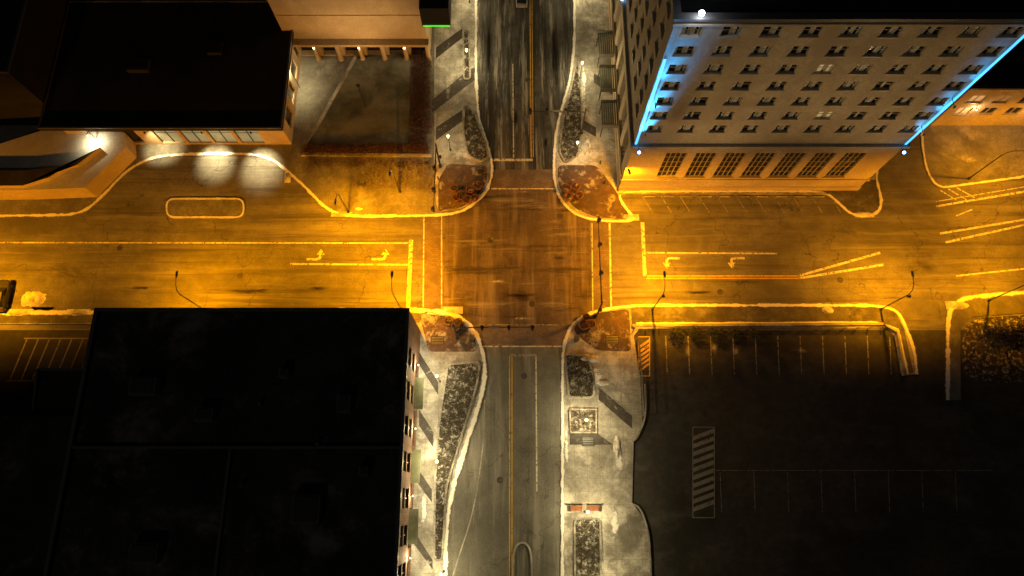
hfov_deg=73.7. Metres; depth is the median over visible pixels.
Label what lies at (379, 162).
shrubs
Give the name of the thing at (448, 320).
planter pot
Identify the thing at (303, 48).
windows
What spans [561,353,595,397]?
planter bed
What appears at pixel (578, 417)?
planter bed
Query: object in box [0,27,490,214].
sidewalk
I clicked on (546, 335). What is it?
crosswalk paving
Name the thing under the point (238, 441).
roof
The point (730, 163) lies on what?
windows
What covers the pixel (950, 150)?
sidewalk
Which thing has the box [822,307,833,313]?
snow pile
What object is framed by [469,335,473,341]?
utility cabinet
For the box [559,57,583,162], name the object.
planter bed
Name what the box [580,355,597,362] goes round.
snow pile
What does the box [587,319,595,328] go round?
planter pot
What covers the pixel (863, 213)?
snow pile
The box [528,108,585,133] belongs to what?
traffic signal
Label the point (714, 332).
round shrub
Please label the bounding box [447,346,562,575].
road
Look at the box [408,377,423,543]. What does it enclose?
awning
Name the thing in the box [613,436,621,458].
snow pile
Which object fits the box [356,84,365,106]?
floodlight post
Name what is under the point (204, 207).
traffic island
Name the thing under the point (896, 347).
railing
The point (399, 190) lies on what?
street lamp
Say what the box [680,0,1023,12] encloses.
roof
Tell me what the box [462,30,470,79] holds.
planter bed
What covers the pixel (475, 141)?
planter bed
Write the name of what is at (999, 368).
planting ground
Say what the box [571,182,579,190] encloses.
planter pot
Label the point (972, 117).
wall
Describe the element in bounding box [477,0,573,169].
road
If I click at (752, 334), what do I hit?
round shrub
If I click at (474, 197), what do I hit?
planter pot
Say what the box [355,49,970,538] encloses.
sidewalk snow
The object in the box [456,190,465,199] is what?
planter pot
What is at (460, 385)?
planter bed
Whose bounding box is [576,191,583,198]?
planter pot
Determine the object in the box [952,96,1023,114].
windows
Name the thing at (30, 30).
tall wing
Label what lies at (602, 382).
snow pile
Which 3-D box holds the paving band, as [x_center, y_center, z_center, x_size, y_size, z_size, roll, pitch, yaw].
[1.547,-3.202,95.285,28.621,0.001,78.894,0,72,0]
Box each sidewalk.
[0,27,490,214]
[0,312,482,575]
[555,0,875,219]
[564,307,914,575]
[923,124,1023,185]
[949,294,1023,399]
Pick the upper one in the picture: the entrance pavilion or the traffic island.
the entrance pavilion
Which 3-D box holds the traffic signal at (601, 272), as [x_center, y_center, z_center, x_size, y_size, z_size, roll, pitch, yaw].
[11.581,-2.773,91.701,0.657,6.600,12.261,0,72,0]
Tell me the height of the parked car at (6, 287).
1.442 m
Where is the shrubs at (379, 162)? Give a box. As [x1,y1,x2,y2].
[305,155,432,169]
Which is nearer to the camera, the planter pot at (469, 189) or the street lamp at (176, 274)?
the street lamp at (176, 274)
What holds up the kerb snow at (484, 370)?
on the kerb
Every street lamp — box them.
[175,271,201,307]
[334,194,349,212]
[389,168,400,192]
[391,271,401,307]
[616,166,630,190]
[651,271,665,310]
[879,271,913,310]
[967,150,1023,179]
[987,285,1023,301]
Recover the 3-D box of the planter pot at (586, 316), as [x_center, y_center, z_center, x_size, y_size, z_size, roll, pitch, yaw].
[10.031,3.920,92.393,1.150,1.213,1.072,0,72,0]
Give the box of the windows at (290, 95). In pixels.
[285,47,297,124]
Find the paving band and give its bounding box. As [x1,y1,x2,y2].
[414,29,631,568]
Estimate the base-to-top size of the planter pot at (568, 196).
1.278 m
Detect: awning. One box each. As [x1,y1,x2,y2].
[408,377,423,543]
[596,30,618,136]
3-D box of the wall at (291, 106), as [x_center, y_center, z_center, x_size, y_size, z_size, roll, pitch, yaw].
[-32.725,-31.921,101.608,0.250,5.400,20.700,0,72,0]
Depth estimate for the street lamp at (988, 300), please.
91.08 m
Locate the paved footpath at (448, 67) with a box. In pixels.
[434,0,489,210]
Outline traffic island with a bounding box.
[168,200,241,215]
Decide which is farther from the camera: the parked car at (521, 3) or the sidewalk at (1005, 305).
the parked car at (521, 3)
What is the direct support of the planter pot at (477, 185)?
on the brick paving at (600, 199)
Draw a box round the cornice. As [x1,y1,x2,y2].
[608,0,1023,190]
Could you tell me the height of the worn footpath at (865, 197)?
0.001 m
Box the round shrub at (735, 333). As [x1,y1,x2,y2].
[726,326,741,340]
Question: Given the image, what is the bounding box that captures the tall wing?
[0,0,67,124]
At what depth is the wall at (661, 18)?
83.11 m
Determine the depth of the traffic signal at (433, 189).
93.15 m
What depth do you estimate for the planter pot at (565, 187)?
98.02 m
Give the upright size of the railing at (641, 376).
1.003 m
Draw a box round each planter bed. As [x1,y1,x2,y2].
[431,361,479,560]
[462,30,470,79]
[462,104,488,161]
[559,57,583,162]
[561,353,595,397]
[568,407,598,433]
[573,516,603,575]
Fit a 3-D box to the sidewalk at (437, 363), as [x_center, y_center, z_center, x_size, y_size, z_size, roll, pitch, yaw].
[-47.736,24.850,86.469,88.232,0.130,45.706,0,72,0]
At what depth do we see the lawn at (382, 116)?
102.61 m
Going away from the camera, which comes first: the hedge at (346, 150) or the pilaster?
the pilaster
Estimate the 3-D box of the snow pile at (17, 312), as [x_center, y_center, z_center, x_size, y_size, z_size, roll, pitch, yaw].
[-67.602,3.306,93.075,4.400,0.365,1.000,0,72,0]
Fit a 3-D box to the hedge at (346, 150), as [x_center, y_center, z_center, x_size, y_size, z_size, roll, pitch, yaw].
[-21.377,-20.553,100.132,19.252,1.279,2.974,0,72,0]
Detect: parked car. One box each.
[0,280,13,310]
[516,0,527,7]
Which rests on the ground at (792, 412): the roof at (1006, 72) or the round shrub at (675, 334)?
the round shrub at (675, 334)
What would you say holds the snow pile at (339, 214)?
on the sidewalk at (318, 82)
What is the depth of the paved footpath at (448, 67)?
103.91 m
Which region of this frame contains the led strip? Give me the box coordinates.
[635,35,1023,144]
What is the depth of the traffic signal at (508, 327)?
86.44 m
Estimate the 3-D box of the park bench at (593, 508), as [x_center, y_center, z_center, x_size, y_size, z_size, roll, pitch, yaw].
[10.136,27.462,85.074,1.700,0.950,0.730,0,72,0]
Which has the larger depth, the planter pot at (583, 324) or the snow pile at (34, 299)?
the snow pile at (34, 299)
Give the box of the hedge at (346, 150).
[300,138,431,157]
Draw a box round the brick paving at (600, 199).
[420,164,630,351]
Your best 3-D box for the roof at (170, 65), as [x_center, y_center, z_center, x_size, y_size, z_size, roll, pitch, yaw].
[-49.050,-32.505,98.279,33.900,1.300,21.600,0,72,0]
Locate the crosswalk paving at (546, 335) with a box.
[423,170,611,345]
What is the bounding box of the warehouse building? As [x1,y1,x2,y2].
[0,368,82,575]
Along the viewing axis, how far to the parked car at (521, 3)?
107.66 m
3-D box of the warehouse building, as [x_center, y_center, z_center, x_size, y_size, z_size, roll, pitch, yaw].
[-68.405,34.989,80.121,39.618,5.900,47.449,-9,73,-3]
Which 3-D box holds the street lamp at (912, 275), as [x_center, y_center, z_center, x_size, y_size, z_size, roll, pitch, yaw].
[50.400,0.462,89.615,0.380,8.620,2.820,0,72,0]
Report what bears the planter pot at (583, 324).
on the brick paving at (600, 199)
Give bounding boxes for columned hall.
[267,0,450,61]
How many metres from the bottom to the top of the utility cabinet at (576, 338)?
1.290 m
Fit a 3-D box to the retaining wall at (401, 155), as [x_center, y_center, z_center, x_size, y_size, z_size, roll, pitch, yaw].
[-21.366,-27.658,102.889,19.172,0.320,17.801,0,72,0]
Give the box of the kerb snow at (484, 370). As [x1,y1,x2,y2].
[0,0,1023,575]
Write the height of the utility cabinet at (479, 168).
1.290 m
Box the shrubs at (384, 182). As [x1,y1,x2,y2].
[353,161,433,194]
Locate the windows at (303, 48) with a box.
[301,47,424,49]
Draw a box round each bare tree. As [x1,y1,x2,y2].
[969,316,1022,356]
[1004,322,1023,355]
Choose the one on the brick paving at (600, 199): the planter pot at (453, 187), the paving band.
the planter pot at (453, 187)
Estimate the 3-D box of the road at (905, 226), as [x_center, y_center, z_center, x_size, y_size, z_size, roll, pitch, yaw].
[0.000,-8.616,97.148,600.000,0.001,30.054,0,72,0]
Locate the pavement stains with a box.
[29,32,800,351]
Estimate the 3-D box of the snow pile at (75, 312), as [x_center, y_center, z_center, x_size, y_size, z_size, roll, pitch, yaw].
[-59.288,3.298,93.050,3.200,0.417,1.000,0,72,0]
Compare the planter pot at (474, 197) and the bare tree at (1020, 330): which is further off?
the planter pot at (474, 197)
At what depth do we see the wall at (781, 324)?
92.23 m
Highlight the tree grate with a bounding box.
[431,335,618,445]
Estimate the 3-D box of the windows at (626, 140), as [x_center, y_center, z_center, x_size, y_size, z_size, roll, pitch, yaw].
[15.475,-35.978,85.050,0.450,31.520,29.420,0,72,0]
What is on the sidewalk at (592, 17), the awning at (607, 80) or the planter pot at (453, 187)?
the awning at (607, 80)
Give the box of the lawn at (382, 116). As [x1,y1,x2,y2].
[308,53,410,150]
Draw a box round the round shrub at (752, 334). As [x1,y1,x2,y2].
[746,327,760,339]
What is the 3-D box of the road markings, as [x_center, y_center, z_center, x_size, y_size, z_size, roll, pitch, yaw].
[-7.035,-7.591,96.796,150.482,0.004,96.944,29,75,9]
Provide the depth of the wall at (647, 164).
75.62 m
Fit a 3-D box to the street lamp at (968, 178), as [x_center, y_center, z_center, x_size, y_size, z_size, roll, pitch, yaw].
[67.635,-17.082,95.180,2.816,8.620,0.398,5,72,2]
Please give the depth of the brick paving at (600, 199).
97.89 m
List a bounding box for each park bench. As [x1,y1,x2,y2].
[570,505,582,510]
[586,505,599,510]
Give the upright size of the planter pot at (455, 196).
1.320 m
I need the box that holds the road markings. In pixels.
[0,6,1023,575]
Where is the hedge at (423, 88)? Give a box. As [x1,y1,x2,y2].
[407,48,432,153]
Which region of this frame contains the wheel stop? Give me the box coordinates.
[644,196,824,196]
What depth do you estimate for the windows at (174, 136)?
99.17 m
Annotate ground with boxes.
[0,132,1023,575]
[962,315,1023,382]
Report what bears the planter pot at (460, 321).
on the brick paving at (600, 199)
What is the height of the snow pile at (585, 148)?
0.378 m
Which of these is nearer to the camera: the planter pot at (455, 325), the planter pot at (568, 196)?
the planter pot at (455, 325)
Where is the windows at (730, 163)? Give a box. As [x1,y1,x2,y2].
[646,27,1021,178]
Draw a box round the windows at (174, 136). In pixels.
[89,131,262,141]
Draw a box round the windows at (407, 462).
[398,348,416,575]
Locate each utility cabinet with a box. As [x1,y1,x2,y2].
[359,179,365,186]
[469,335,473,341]
[477,166,481,172]
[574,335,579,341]
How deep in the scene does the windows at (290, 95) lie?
101.24 m
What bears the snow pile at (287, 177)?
on the sidewalk at (318, 82)
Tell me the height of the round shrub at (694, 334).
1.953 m
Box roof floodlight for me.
[699,10,704,16]
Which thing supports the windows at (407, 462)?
attached to the wall at (408, 447)
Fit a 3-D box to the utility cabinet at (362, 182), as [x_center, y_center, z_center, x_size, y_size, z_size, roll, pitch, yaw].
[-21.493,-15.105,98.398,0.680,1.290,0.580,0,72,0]
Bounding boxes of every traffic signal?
[431,143,441,211]
[452,325,534,339]
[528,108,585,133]
[595,217,603,317]
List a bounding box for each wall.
[48,312,98,575]
[64,131,290,143]
[283,47,300,143]
[301,54,431,157]
[397,312,419,575]
[610,0,672,182]
[620,22,1023,186]
[632,322,905,375]
[930,89,969,124]
[931,90,1023,124]
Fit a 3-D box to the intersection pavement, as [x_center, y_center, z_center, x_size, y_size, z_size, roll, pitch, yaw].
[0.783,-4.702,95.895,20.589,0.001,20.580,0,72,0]
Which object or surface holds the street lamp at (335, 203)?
on the kerb snow at (484, 370)
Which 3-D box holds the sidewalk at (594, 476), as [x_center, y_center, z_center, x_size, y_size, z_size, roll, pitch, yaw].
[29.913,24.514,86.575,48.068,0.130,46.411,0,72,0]
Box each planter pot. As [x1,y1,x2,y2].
[444,316,453,324]
[450,184,457,191]
[451,322,459,330]
[452,194,459,201]
[455,318,463,325]
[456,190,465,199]
[462,194,471,203]
[466,185,473,193]
[471,194,478,201]
[473,181,482,189]
[561,183,570,192]
[564,192,572,200]
[569,187,576,195]
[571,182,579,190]
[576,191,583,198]
[579,320,588,329]
[582,313,589,320]
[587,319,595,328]
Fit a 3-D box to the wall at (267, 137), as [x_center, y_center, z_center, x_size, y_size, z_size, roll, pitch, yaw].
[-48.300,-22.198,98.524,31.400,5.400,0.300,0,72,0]
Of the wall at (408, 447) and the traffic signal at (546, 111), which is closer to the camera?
the wall at (408, 447)
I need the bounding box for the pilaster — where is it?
[903,33,1023,144]
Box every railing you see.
[633,326,903,372]
[637,338,643,415]
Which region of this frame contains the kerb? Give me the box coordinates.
[7,33,1011,575]
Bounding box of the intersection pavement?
[443,188,591,325]
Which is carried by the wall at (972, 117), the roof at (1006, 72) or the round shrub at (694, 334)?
the roof at (1006, 72)
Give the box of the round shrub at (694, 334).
[688,326,703,340]
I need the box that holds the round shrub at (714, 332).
[706,326,722,340]
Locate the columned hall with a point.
(340, 29)
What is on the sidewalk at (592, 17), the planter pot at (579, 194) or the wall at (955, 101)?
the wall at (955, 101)
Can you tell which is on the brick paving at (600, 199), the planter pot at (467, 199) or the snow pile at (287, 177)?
the planter pot at (467, 199)
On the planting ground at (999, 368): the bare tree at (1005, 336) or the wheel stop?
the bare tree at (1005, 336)
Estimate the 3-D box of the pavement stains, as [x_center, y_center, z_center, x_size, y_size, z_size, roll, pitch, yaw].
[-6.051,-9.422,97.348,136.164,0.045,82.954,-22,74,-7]
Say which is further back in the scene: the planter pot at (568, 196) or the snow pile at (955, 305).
the planter pot at (568, 196)
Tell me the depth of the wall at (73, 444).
77.84 m
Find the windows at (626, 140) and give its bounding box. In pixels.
[612,0,670,164]
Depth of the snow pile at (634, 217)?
97.38 m
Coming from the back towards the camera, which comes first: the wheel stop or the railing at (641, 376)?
the wheel stop
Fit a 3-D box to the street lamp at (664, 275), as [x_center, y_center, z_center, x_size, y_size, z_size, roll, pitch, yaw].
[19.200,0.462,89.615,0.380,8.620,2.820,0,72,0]
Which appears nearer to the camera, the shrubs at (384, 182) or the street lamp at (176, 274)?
the street lamp at (176, 274)
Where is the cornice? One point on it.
(678, 15)
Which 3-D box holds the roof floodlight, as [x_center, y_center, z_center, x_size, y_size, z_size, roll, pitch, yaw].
[17.566,-25.321,63.567,0.560,1.330,0.533,0,72,0]
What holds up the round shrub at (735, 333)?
on the ground at (792, 412)
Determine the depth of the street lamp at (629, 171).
93.71 m
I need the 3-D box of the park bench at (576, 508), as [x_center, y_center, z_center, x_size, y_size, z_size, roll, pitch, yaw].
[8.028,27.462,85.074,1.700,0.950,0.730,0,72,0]
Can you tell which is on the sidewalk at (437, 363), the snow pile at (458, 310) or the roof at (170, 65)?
the snow pile at (458, 310)
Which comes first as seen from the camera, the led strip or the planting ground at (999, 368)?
the led strip
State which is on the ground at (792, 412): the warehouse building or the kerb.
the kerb
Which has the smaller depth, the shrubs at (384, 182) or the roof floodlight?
the roof floodlight
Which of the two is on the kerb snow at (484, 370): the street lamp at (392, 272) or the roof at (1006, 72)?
the street lamp at (392, 272)
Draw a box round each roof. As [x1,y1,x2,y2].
[37,0,293,130]
[43,308,409,575]
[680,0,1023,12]
[969,38,1023,89]
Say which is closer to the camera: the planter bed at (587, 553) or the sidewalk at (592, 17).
the planter bed at (587, 553)
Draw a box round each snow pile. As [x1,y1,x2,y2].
[2,309,33,315]
[21,292,46,306]
[67,309,89,315]
[284,172,290,182]
[331,212,352,216]
[441,307,462,313]
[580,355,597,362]
[581,142,589,155]
[595,379,609,385]
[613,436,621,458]
[623,214,638,220]
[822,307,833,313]
[855,211,874,216]
[945,301,968,309]
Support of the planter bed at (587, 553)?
on the sidewalk at (594, 476)
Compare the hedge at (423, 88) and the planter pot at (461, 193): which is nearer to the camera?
the planter pot at (461, 193)
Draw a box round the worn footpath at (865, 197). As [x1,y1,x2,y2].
[0,180,912,372]
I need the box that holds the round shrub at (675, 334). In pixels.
[668,325,684,340]
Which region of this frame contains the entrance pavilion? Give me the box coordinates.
[0,131,136,199]
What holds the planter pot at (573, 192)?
on the brick paving at (600, 199)

